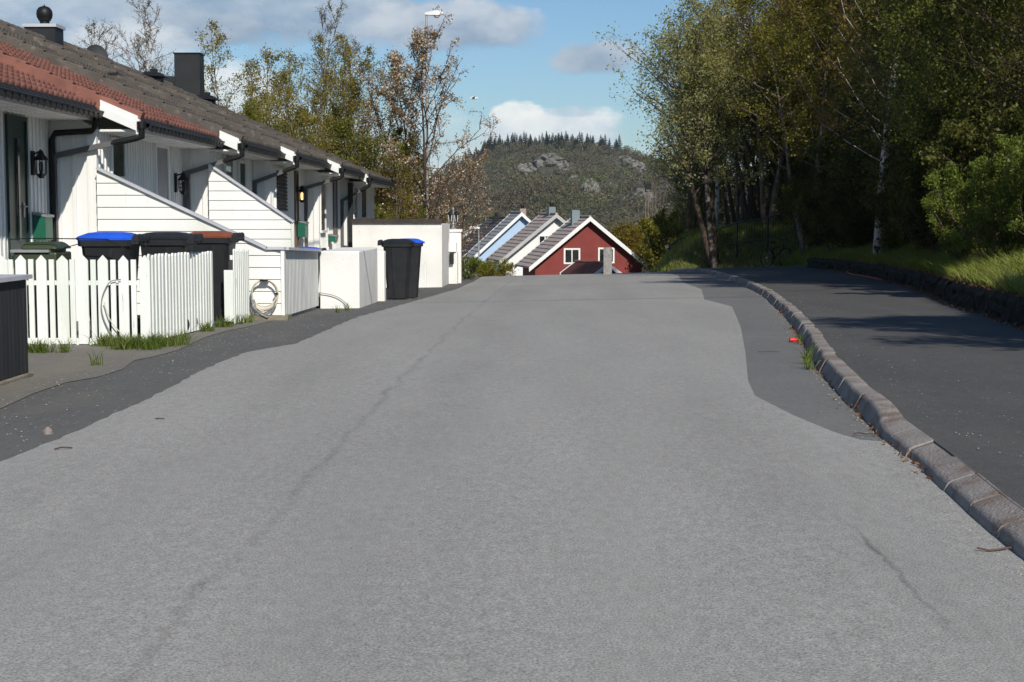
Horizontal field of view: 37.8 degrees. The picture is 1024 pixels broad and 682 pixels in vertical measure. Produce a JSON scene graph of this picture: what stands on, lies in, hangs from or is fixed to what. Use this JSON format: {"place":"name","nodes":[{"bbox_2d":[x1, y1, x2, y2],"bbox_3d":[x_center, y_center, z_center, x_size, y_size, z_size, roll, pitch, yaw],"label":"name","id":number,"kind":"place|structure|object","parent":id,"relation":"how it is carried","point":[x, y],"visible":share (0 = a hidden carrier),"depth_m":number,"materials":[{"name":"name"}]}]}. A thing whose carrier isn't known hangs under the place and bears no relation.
{"place":"outdoors","nodes":[
{"label":"outdoors","id":0,"kind":"place"},
{"bbox_2d":[0,316,271,407],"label":"old pavement","id":1,"kind":"structure","parent":0,"point":[53,368],"depth_m":13.72,"materials":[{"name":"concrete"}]},
{"bbox_2d":[0,274,33,386],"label":"slatted enclosure","id":2,"kind":"object","parent":1,"relation":"on","point":[13,339],"visible":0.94,"depth_m":12.14,"materials":[{"name":"grey metal"}]},
{"bbox_2d":[10,241,70,337],"bbox_3d":[-5.174,-0.562,16.490,0.501,1.065,0.610,0,5,1],"label":"green container","id":3,"kind":"object","parent":1,"relation":"on","point":[54,250],"visible":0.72,"depth_m":16.22,"materials":[{"name":"plastic"}]},
{"bbox_2d":[0,251,213,344],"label":"picket fence","id":4,"kind":"object","parent":1,"relation":"on","point":[170,277],"visible":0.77,"depth_m":15.89,"materials":[{"name":"wood"}]},
{"bbox_2d":[76,232,149,338],"bbox_3d":[-4.443,-0.615,16.653,0.712,1.199,0.610,0,5,1],"label":"wheelie bin","id":5,"kind":"object","parent":1,"relation":"on","point":[96,250],"visible":0.56,"depth_m":16.37,"materials":[{"name":"grey plastic"}]},
{"bbox_2d":[140,232,202,329],"bbox_3d":[-4.069,-0.695,17.747,0.712,1.198,0.609,0,5,1],"label":"wheelie bin","id":6,"kind":"object","parent":1,"relation":"on","point":[169,242],"visible":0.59,"depth_m":17.45,"materials":[{"name":"grey plastic"}]},
{"bbox_2d":[189,231,244,323],"bbox_3d":[-3.955,-0.850,19.840,0.725,1.220,0.621,0,5,1],"label":"wheelie bin","id":7,"kind":"object","parent":1,"relation":"on","point":[220,245],"visible":0.55,"depth_m":19.58,"materials":[{"name":"grey plastic"}]},
{"bbox_2d":[224,249,249,323],"bbox_3d":[-3.615,-0.738,19.820,0.125,0.983,0.911,1,5,8],"label":"picket fence","id":8,"kind":"object","parent":1,"relation":"on","point":[236,290],"visible":0.87,"depth_m":19.57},
{"bbox_2d":[0,277,480,460],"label":"shoulder asphalt","id":9,"kind":"structure","parent":0,"point":[145,383],"depth_m":12.23,"materials":[{"name":"asphalt"}]},
{"bbox_2d":[285,247,321,315],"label":"bin store","id":10,"kind":"structure","parent":9,"relation":"on","point":[301,282],"depth_m":22.28,"materials":[{"name":"white wood"}]},
{"bbox_2d":[378,239,414,299],"bbox_3d":[-2.191,-1.371,28.409,0.681,1.146,0.583,0,5,1],"label":"wheelie bin","id":11,"kind":"object","parent":9,"relation":"on","point":[398,256],"visible":0.88,"depth_m":28.18,"materials":[{"name":"black plastic"}]},
{"bbox_2d":[397,238,424,298],"bbox_3d":[-2.038,-1.413,29.004,0.685,1.153,0.587,-1,5,-6],"label":"wheelie bin","id":12,"kind":"object","parent":9,"relation":"on","point":[415,268],"visible":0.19,"depth_m":28.80,"materials":[{"name":"black plastic"}]},
{"bbox_2d":[28,278,822,369],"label":"grass tufts","id":13,"kind":"object","parent":9,"relation":"on","point":[152,342],"visible":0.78,"depth_m":15.40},
{"bbox_2d":[3,291,1022,605],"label":"gravel","id":14,"kind":"structure","parent":9,"relation":"on","point":[665,461],"depth_m":10.52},
{"bbox_2d":[0,0,795,181],"label":"sky","id":15,"kind":"structure","parent":0,"point":[540,67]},
{"bbox_2d":[0,272,1023,681],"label":"road","id":16,"kind":"structure","parent":0,"point":[584,436],"depth_m":6.29,"materials":[{"name":"asphalt"}]},
{"bbox_2d":[670,268,1023,558],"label":"kerb","id":17,"kind":"structure","parent":16,"relation":"on","point":[987,506],"depth_m":8.19,"materials":[{"name":"concrete"}]},
{"bbox_2d":[402,150,739,271],"bbox_3d":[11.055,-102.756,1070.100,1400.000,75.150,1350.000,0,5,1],"label":"hill","id":18,"kind":"structure","parent":0,"point":[549,169],"depth_m":813.55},
{"bbox_2d":[378,140,767,271],"bbox_3d":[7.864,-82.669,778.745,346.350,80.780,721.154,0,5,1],"label":"hillside wood","id":19,"kind":"object","parent":18,"relation":"on","point":[532,185],"visible":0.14,"depth_m":699.13,"materials":[{"name":"plant"}]},
{"bbox_2d":[660,272,885,441],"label":"verge asphalt","id":20,"kind":"structure","parent":0,"point":[784,379],"depth_m":12.99,"materials":[{"name":"asphalt"}]},
{"bbox_2d":[652,210,934,442],"bbox_3d":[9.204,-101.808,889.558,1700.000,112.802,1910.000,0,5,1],"label":"ground","id":21,"kind":"structure","parent":0,"point":[730,248],"depth_m":58.28,"materials":[{"name":"plant"}]},
{"bbox_2d":[0,62,103,272],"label":"terraced house","id":22,"kind":"structure","parent":21,"relation":"on","point":[30,105],"depth_m":19.24,"materials":[{"name":"white wood"}]},
{"bbox_2d":[4,114,30,260],"bbox_3d":[-6.364,-1.970,19.252,0.060,1.855,0.758,0,5,1],"label":"door","id":23,"kind":"structure","parent":22,"relation":"in","point":[16,126],"depth_m":19.16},
{"bbox_2d":[30,149,47,177],"bbox_3d":[-6.263,-2.351,19.825,0.220,0.380,0.173,0,5,1],"label":"wall lantern","id":24,"kind":"object","parent":22,"relation":"attached to","point":[40,155],"depth_m":19.80,"materials":[{"name":"black paint"}]},
{"bbox_2d":[32,212,53,240],"bbox_3d":[-6.272,-1.536,19.991,0.200,0.379,0.320,0,5,1],"label":"mailbox","id":25,"kind":"object","parent":22,"relation":"attached to","point":[42,225],"visible":1,"depth_m":19.85,"materials":[{"name":"green metal"}]},
{"bbox_2d":[0,41,224,320],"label":"terraced house","id":26,"kind":"structure","parent":21,"relation":"on","point":[145,151],"depth_m":20.71,"materials":[{"name":"white wood"}]},
{"bbox_2d":[109,137,126,179],"bbox_3d":[-5.699,-2.630,21.630,0.060,0.609,0.745,0,5,1],"label":"window","id":27,"kind":"structure","parent":26,"relation":"in","point":[118,167],"depth_m":21.65,"materials":[{"name":"grey glass"}]},
{"bbox_2d":[154,143,169,199],"bbox_3d":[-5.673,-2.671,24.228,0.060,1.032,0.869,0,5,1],"label":"door","id":28,"kind":"structure","parent":26,"relation":"in","point":[161,151],"depth_m":24.25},
{"bbox_2d":[74,0,171,74],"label":"bare birch","id":29,"kind":"object","parent":21,"relation":"on","point":[143,12],"visible":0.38,"depth_m":61.51,"materials":[{"name":"brown plant"}]},
{"bbox_2d":[0,27,285,218],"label":"terraced house","id":30,"kind":"structure","parent":21,"relation":"on","point":[235,163],"depth_m":25.77,"materials":[{"name":"white wood"}]},
{"bbox_2d":[0,4,331,246],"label":"terraced house","id":31,"kind":"structure","parent":21,"relation":"on","point":[275,184],"depth_m":30.70,"materials":[{"name":"white wood"}]},
{"bbox_2d":[274,167,287,213],"bbox_3d":[-4.789,-3.116,31.012,0.080,0.938,1.344,0,5,1],"label":"window","id":32,"kind":"structure","parent":31,"relation":"in","point":[280,181],"depth_m":30.87,"materials":[{"name":"black glass"}]},
{"bbox_2d":[294,171,299,246],"bbox_3d":[-4.777,-2.916,33.154,0.060,1.709,0.488,0,5,1],"label":"door","id":33,"kind":"structure","parent":31,"relation":"in","point":[296,173],"depth_m":33.14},
{"bbox_2d":[64,41,365,291],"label":"terraced house","id":34,"kind":"structure","parent":21,"relation":"on","point":[322,216],"depth_m":34.56,"materials":[{"name":"white wood"}]},
{"bbox_2d":[319,180,326,232],"bbox_3d":[-4.433,-3.157,35.073,0.060,1.225,0.911,0,5,1],"label":"window","id":35,"kind":"structure","parent":34,"relation":"in","point":[323,213],"depth_m":35.16,"materials":[{"name":"white glass"}]},
{"bbox_2d":[114,52,394,247],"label":"terraced house","id":36,"kind":"structure","parent":21,"relation":"on","point":[357,199],"depth_m":42.81,"materials":[{"name":"grey tile"}]},
{"bbox_2d":[194,18,322,140],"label":"young tree","id":37,"kind":"object","parent":21,"relation":"on","point":[266,55],"visible":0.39,"depth_m":54.41,"materials":[{"name":"green plant"}]},
{"bbox_2d":[250,314,291,319],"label":"plinth","id":38,"kind":"structure","parent":21,"relation":"on","point":[276,317],"depth_m":20.49,"materials":[{"name":"concrete"}]},
{"bbox_2d":[96,167,285,314],"bbox_3d":[-4.410,-1.369,20.554,2.573,2.041,0.120,0,5,1],"label":"timber screen","id":39,"kind":"object","parent":38,"relation":"on","point":[123,205],"visible":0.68,"depth_m":20.52,"materials":[{"name":"white wood"}]},
{"bbox_2d":[251,279,278,317],"bbox_3d":[-3.396,-0.569,20.526,0.387,0.567,0.199,-1,5,-10],"label":"hose coil","id":40,"kind":"object","parent":39,"relation":"hanging from","point":[271,307],"visible":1,"depth_m":20.47,"materials":[{"name":"white plastic"}]},
{"bbox_2d":[235,32,352,156],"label":"young tree","id":41,"kind":"object","parent":21,"relation":"on","point":[326,76],"visible":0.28,"depth_m":56.66,"materials":[{"name":"green plant"}]},
{"bbox_2d":[250,90,352,154],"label":"young tree","id":42,"kind":"object","parent":21,"relation":"on","point":[304,120],"visible":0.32,"depth_m":48.88,"materials":[{"name":"green plant"}]},
{"bbox_2d":[238,95,367,165],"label":"young tree","id":43,"kind":"object","parent":21,"relation":"on","point":[248,110],"visible":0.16,"depth_m":52.79,"materials":[{"name":"green plant"}]},
{"bbox_2d":[272,0,383,154],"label":"bare birch","id":44,"kind":"object","parent":21,"relation":"on","point":[331,28],"visible":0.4,"depth_m":58.66,"materials":[{"name":"brown plant"}]},
{"bbox_2d":[265,43,398,172],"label":"young tree","id":45,"kind":"object","parent":21,"relation":"on","point":[290,94],"visible":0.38,"depth_m":51.23,"materials":[{"name":"green plant"}]},
{"bbox_2d":[320,247,377,308],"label":"garden wall","id":46,"kind":"structure","parent":21,"relation":"on","point":[348,274],"depth_m":24.35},
{"bbox_2d":[312,32,413,210],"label":"young tree","id":47,"kind":"object","parent":21,"relation":"on","point":[345,54],"visible":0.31,"depth_m":52.03,"materials":[{"name":"green plant"}]},
{"bbox_2d":[300,128,432,217],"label":"young tree","id":48,"kind":"object","parent":21,"relation":"on","point":[368,145],"visible":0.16,"depth_m":48.64,"materials":[{"name":"green plant"}]},
{"bbox_2d":[319,112,426,214],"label":"young tree","id":49,"kind":"object","parent":21,"relation":"on","point":[347,123],"visible":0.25,"depth_m":50.28,"materials":[{"name":"green plant"}]},
{"bbox_2d":[377,251,385,300],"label":"garden wall","id":50,"kind":"structure","parent":21,"relation":"on","point":[381,266],"depth_m":27.53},
{"bbox_2d":[349,144,422,218],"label":"young tree","id":51,"kind":"object","parent":21,"relation":"on","point":[393,180],"visible":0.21,"depth_m":48.47,"materials":[{"name":"green plant"}]},
{"bbox_2d":[362,130,431,218],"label":"young tree","id":52,"kind":"object","parent":21,"relation":"on","point":[413,182],"visible":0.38,"depth_m":48.43,"materials":[{"name":"green plant"}]},
{"bbox_2d":[351,219,449,287],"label":"garden wall","id":53,"kind":"structure","parent":21,"relation":"on","point":[434,234],"depth_m":37.45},
{"bbox_2d":[343,5,499,222],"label":"cherry tree","id":54,"kind":"object","parent":21,"relation":"on","point":[396,59],"visible":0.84,"depth_m":48.86,"materials":[{"name":"brown plant"}]},
{"bbox_2d":[403,139,492,276],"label":"cherry tree","id":55,"kind":"object","parent":21,"relation":"on","point":[472,228],"visible":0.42,"depth_m":51.93,"materials":[{"name":"brown plant"}]},
{"bbox_2d":[449,229,462,283],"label":"gate pillar","id":56,"kind":"structure","parent":21,"relation":"on","point":[455,267],"depth_m":41.37,"materials":[{"name":"white concrete"}]},
{"bbox_2d":[462,256,482,279],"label":"leafy shrub","id":57,"kind":"object","parent":21,"relation":"on","point":[472,264],"visible":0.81,"depth_m":46.85,"materials":[{"name":"green plant"}]},
{"bbox_2d":[462,213,505,272],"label":"gabled house","id":58,"kind":"structure","parent":21,"relation":"on","point":[491,222],"depth_m":136.11,"materials":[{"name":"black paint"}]},
{"bbox_2d":[472,258,518,276],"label":"olive shrub","id":59,"kind":"object","parent":21,"relation":"on","point":[487,268],"visible":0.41,"depth_m":61.81,"materials":[{"name":"green plant"}]},
{"bbox_2d":[463,205,530,274],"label":"gabled house","id":60,"kind":"structure","parent":21,"relation":"on","point":[509,226],"depth_m":120.00,"materials":[{"name":"blue tile"}]},
{"bbox_2d":[486,202,565,275],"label":"gabled house","id":61,"kind":"structure","parent":21,"relation":"on","point":[527,238],"depth_m":108.04,"materials":[{"name":"white tile"}]},
{"bbox_2d":[514,210,646,275],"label":"gabled house","id":62,"kind":"structure","parent":21,"relation":"on","point":[575,236],"depth_m":97.25,"materials":[{"name":"wood"}]},
{"bbox_2d":[560,260,621,274],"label":"roof","id":63,"kind":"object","parent":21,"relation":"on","point":[584,267],"visible":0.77,"depth_m":91.36,"materials":[{"name":"grey tile"}]},
{"bbox_2d":[608,219,647,271],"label":"golden shrub","id":64,"kind":"object","parent":21,"relation":"on","point":[629,235],"visible":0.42,"depth_m":99.35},
{"bbox_2d":[636,214,679,268],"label":"olive shrub","id":65,"kind":"object","parent":21,"relation":"on","point":[654,243],"visible":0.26,"depth_m":91.36,"materials":[{"name":"green plant"}]},
{"bbox_2d":[650,206,706,253],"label":"olive shrub","id":66,"kind":"object","parent":21,"relation":"on","point":[664,228],"visible":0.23,"depth_m":79.64,"materials":[{"name":"green plant"}]},
{"bbox_2d":[592,0,774,267],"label":"sallow tree","id":67,"kind":"object","parent":21,"relation":"on","point":[707,15],"visible":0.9,"depth_m":57.31,"materials":[{"name":"green plant"}]},
{"bbox_2d":[641,59,725,216],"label":"birch tree","id":68,"kind":"object","parent":21,"relation":"on","point":[674,162],"visible":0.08,"depth_m":75.72,"materials":[{"name":"green plant"}]},
{"bbox_2d":[642,5,761,234],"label":"sallow tree","id":69,"kind":"object","parent":21,"relation":"on","point":[689,225],"visible":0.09,"depth_m":63.33,"materials":[{"name":"green plant"}]},
{"bbox_2d":[670,34,734,224],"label":"slender tree","id":70,"kind":"object","parent":21,"relation":"on","point":[726,209],"visible":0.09,"depth_m":61.48,"materials":[{"name":"green plant"}]},
{"bbox_2d":[661,151,747,235],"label":"broadleaf tree","id":71,"kind":"object","parent":21,"relation":"on","point":[682,201],"visible":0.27,"depth_m":73.58,"materials":[{"name":"green plant"}]},
{"bbox_2d":[638,29,776,221],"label":"alder tree","id":72,"kind":"object","parent":21,"relation":"on","point":[739,211],"visible":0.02,"depth_m":66.23,"materials":[{"name":"green plant"}]},
{"bbox_2d":[666,43,752,267],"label":"birch tree","id":73,"kind":"object","parent":21,"relation":"on","point":[712,253],"visible":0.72,"depth_m":57.31,"materials":[{"name":"green plant"}]},
{"bbox_2d":[669,0,766,226],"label":"birch tree","id":74,"kind":"object","parent":21,"relation":"on","point":[717,190],"visible":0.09,"depth_m":68.35,"materials":[{"name":"green plant"}]},
{"bbox_2d":[705,68,751,223],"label":"slender tree","id":75,"kind":"object","parent":21,"relation":"on","point":[745,207],"visible":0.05,"depth_m":61.69,"materials":[{"name":"green plant"}]},
{"bbox_2d":[704,31,763,222],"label":"slender tree","id":76,"kind":"object","parent":21,"relation":"on","point":[757,186],"visible":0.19,"depth_m":61.37,"materials":[{"name":"green plant"}]},
{"bbox_2d":[668,210,809,256],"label":"railing","id":77,"kind":"object","parent":21,"relation":"on","point":[767,239],"visible":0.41,"depth_m":56.27,"materials":[{"name":"metal"}]},
{"bbox_2d":[730,55,784,223],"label":"slender tree","id":78,"kind":"object","parent":21,"relation":"on","point":[772,168],"visible":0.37,"depth_m":60.16,"materials":[{"name":"green plant"}]},
{"bbox_2d":[682,8,848,223],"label":"aspen tree","id":79,"kind":"object","parent":21,"relation":"on","point":[767,207],"visible":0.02,"depth_m":72.12,"materials":[{"name":"green plant"}]},
{"bbox_2d":[692,0,861,228],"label":"alder tree","id":80,"kind":"object","parent":21,"relation":"on","point":[743,4],"visible":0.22,"depth_m":59.52,"materials":[{"name":"green plant"}]},
{"bbox_2d":[695,0,873,254],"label":"alder tree","id":81,"kind":"object","parent":21,"relation":"on","point":[763,33],"visible":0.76,"depth_m":53.12,"materials":[{"name":"green plant"}]},
{"bbox_2d":[770,173,830,247],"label":"dark shrub","id":82,"kind":"object","parent":21,"relation":"on","point":[790,190],"visible":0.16,"depth_m":49.73,"materials":[{"name":"green plant"}]},
{"bbox_2d":[777,125,843,183],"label":"dark shrub","id":83,"kind":"object","parent":21,"relation":"on","point":[803,167],"visible":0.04,"depth_m":59.42,"materials":[{"name":"green plant"}]},
{"bbox_2d":[753,0,879,141],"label":"aspen tree","id":84,"kind":"object","parent":21,"relation":"on","point":[822,46],"visible":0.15,"depth_m":56.35,"materials":[{"name":"green plant"}]},
{"bbox_2d":[748,0,892,133],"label":"aspen tree","id":85,"kind":"object","parent":21,"relation":"on","point":[772,98],"visible":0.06,"depth_m":58.23,"materials":[{"name":"green plant"}]},
{"bbox_2d":[647,217,1023,296],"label":"bank grass","id":86,"kind":"structure","parent":21,"relation":"on","point":[1003,271],"depth_m":33.55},
{"bbox_2d":[797,28,878,145],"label":"aspen tree","id":87,"kind":"object","parent":21,"relation":"on","point":[834,102],"visible":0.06,"depth_m":47.04,"materials":[{"name":"green plant"}]},
{"bbox_2d":[815,77,883,191],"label":"dark shrub","id":88,"kind":"object","parent":21,"relation":"on","point":[849,125],"visible":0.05,"depth_m":43.82,"materials":[{"name":"green plant"}]},
{"bbox_2d":[819,118,904,235],"bbox_3d":[10.706,-4.131,39.742,4.360,3.474,4.374,4,6,39],"label":"dark shrub","id":89,"kind":"object","parent":21,"relation":"on","point":[845,163],"visible":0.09,"depth_m":39.60,"materials":[{"name":"green plant"}]},
{"bbox_2d":[805,0,935,254],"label":"birch tree","id":90,"kind":"object","parent":21,"relation":"on","point":[877,248],"visible":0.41,"depth_m":36.00,"materials":[{"name":"green plant"}]},
{"bbox_2d":[858,111,904,205],"bbox_3d":[10.236,-3.855,35.767,4.374,3.474,4.360,3,6,31],"label":"dark shrub","id":91,"kind":"object","parent":21,"relation":"on","point":[878,165],"visible":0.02,"depth_m":35.99,"materials":[{"name":"green plant"}]},
{"bbox_2d":[836,0,937,130],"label":"broadleaf tree","id":92,"kind":"object","parent":21,"relation":"on","point":[863,22],"visible":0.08,"depth_m":37.70,"materials":[{"name":"green plant"}]},
{"bbox_2d":[841,0,975,163],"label":"dark broadleaf","id":93,"kind":"object","parent":21,"relation":"on","point":[878,98],"visible":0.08,"depth_m":35.80,"materials":[{"name":"green plant"}]},
{"bbox_2d":[806,257,1023,326],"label":"retaining wall","id":94,"kind":"structure","parent":21,"relation":"on","point":[1005,307],"depth_m":21.77,"materials":[{"name":"stone"}]},
{"bbox_2d":[822,0,1017,189],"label":"dark broadleaf","id":95,"kind":"object","parent":21,"relation":"on","point":[865,62],"visible":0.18,"depth_m":32.69,"materials":[{"name":"green plant"}]},
{"bbox_2d":[878,154,983,254],"bbox_3d":[8.527,-2.571,29.361,2.851,2.271,2.860,-3,5,-29],"label":"dark shrub","id":96,"kind":"object","parent":21,"relation":"on","point":[907,183],"visible":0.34,"depth_m":29.16,"materials":[{"name":"green plant"}]},
{"bbox_2d":[853,0,1023,233],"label":"broadleaf tree","id":97,"kind":"object","parent":21,"relation":"on","point":[926,79],"visible":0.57,"depth_m":27.95,"materials":[{"name":"green plant"}]},
{"bbox_2d":[873,0,1023,132],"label":"broadleaf tree","id":98,"kind":"object","parent":21,"relation":"on","point":[933,13],"visible":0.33,"depth_m":28.17,"materials":[{"name":"green plant"}]},
{"bbox_2d":[874,104,1022,250],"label":"dark shrub","id":99,"kind":"object","parent":21,"relation":"on","point":[900,148],"visible":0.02,"depth_m":30.14,"materials":[{"name":"green plant"}]},
{"bbox_2d":[920,178,1003,260],"bbox_3d":[7.623,-1.943,24.837,1.631,1.599,1.666,1,5,14],"label":"leafy shrub","id":100,"kind":"object","parent":21,"relation":"on","point":[934,203],"visible":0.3,"depth_m":24.77,"materials":[{"name":"green plant"}]},
{"bbox_2d":[909,103,1022,235],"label":"dark shrub","id":101,"kind":"object","parent":21,"relation":"on","point":[931,127],"visible":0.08,"depth_m":27.96,"materials":[{"name":"green plant"}]},
{"bbox_2d":[912,0,1023,159],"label":"dark broadleaf","id":102,"kind":"object","parent":21,"relation":"on","point":[1019,73],"visible":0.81,"depth_m":25.58,"materials":[{"name":"green plant"}]},
{"bbox_2d":[919,99,1023,233],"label":"dark shrub","id":103,"kind":"object","parent":21,"relation":"on","point":[954,145],"visible":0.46,"depth_m":24.79,"materials":[{"name":"green plant"}]},
{"bbox_2d":[921,151,1023,258],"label":"leafy shrub","id":104,"kind":"object","parent":21,"relation":"on","point":[985,224],"visible":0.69,"depth_m":22.78,"materials":[{"name":"green plant"}]},
{"bbox_2d":[967,132,1023,239],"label":"leafy shrub","id":105,"kind":"object","parent":21,"relation":"on","point":[1014,167],"visible":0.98,"depth_m":21.75,"materials":[{"name":"green plant"}]},
{"bbox_2d":[669,266,1023,509],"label":"footpath","id":106,"kind":"structure","parent":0,"point":[933,351],"depth_m":12.64,"materials":[{"name":"asphalt"}]},
{"bbox_2d":[775,258,1023,481],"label":"leaf litter","id":107,"kind":"object","parent":106,"relation":"on","point":[947,304],"visible":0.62,"depth_m":19.12,"materials":[{"name":"brown plant"}]},
{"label":"terrace paving","id":108,"kind":"structure","parent":0,"visible":0},
{"bbox_2d":[208,163,294,246],"bbox_3d":[-4.476,-1.824,25.735,1.468,2.454,0.120,0,5,1],"label":"timber screen","id":109,"kind":"object","parent":108,"relation":"on","point":[235,206],"visible":0.51,"depth_m":25.69,"materials":[{"name":"white wood"}]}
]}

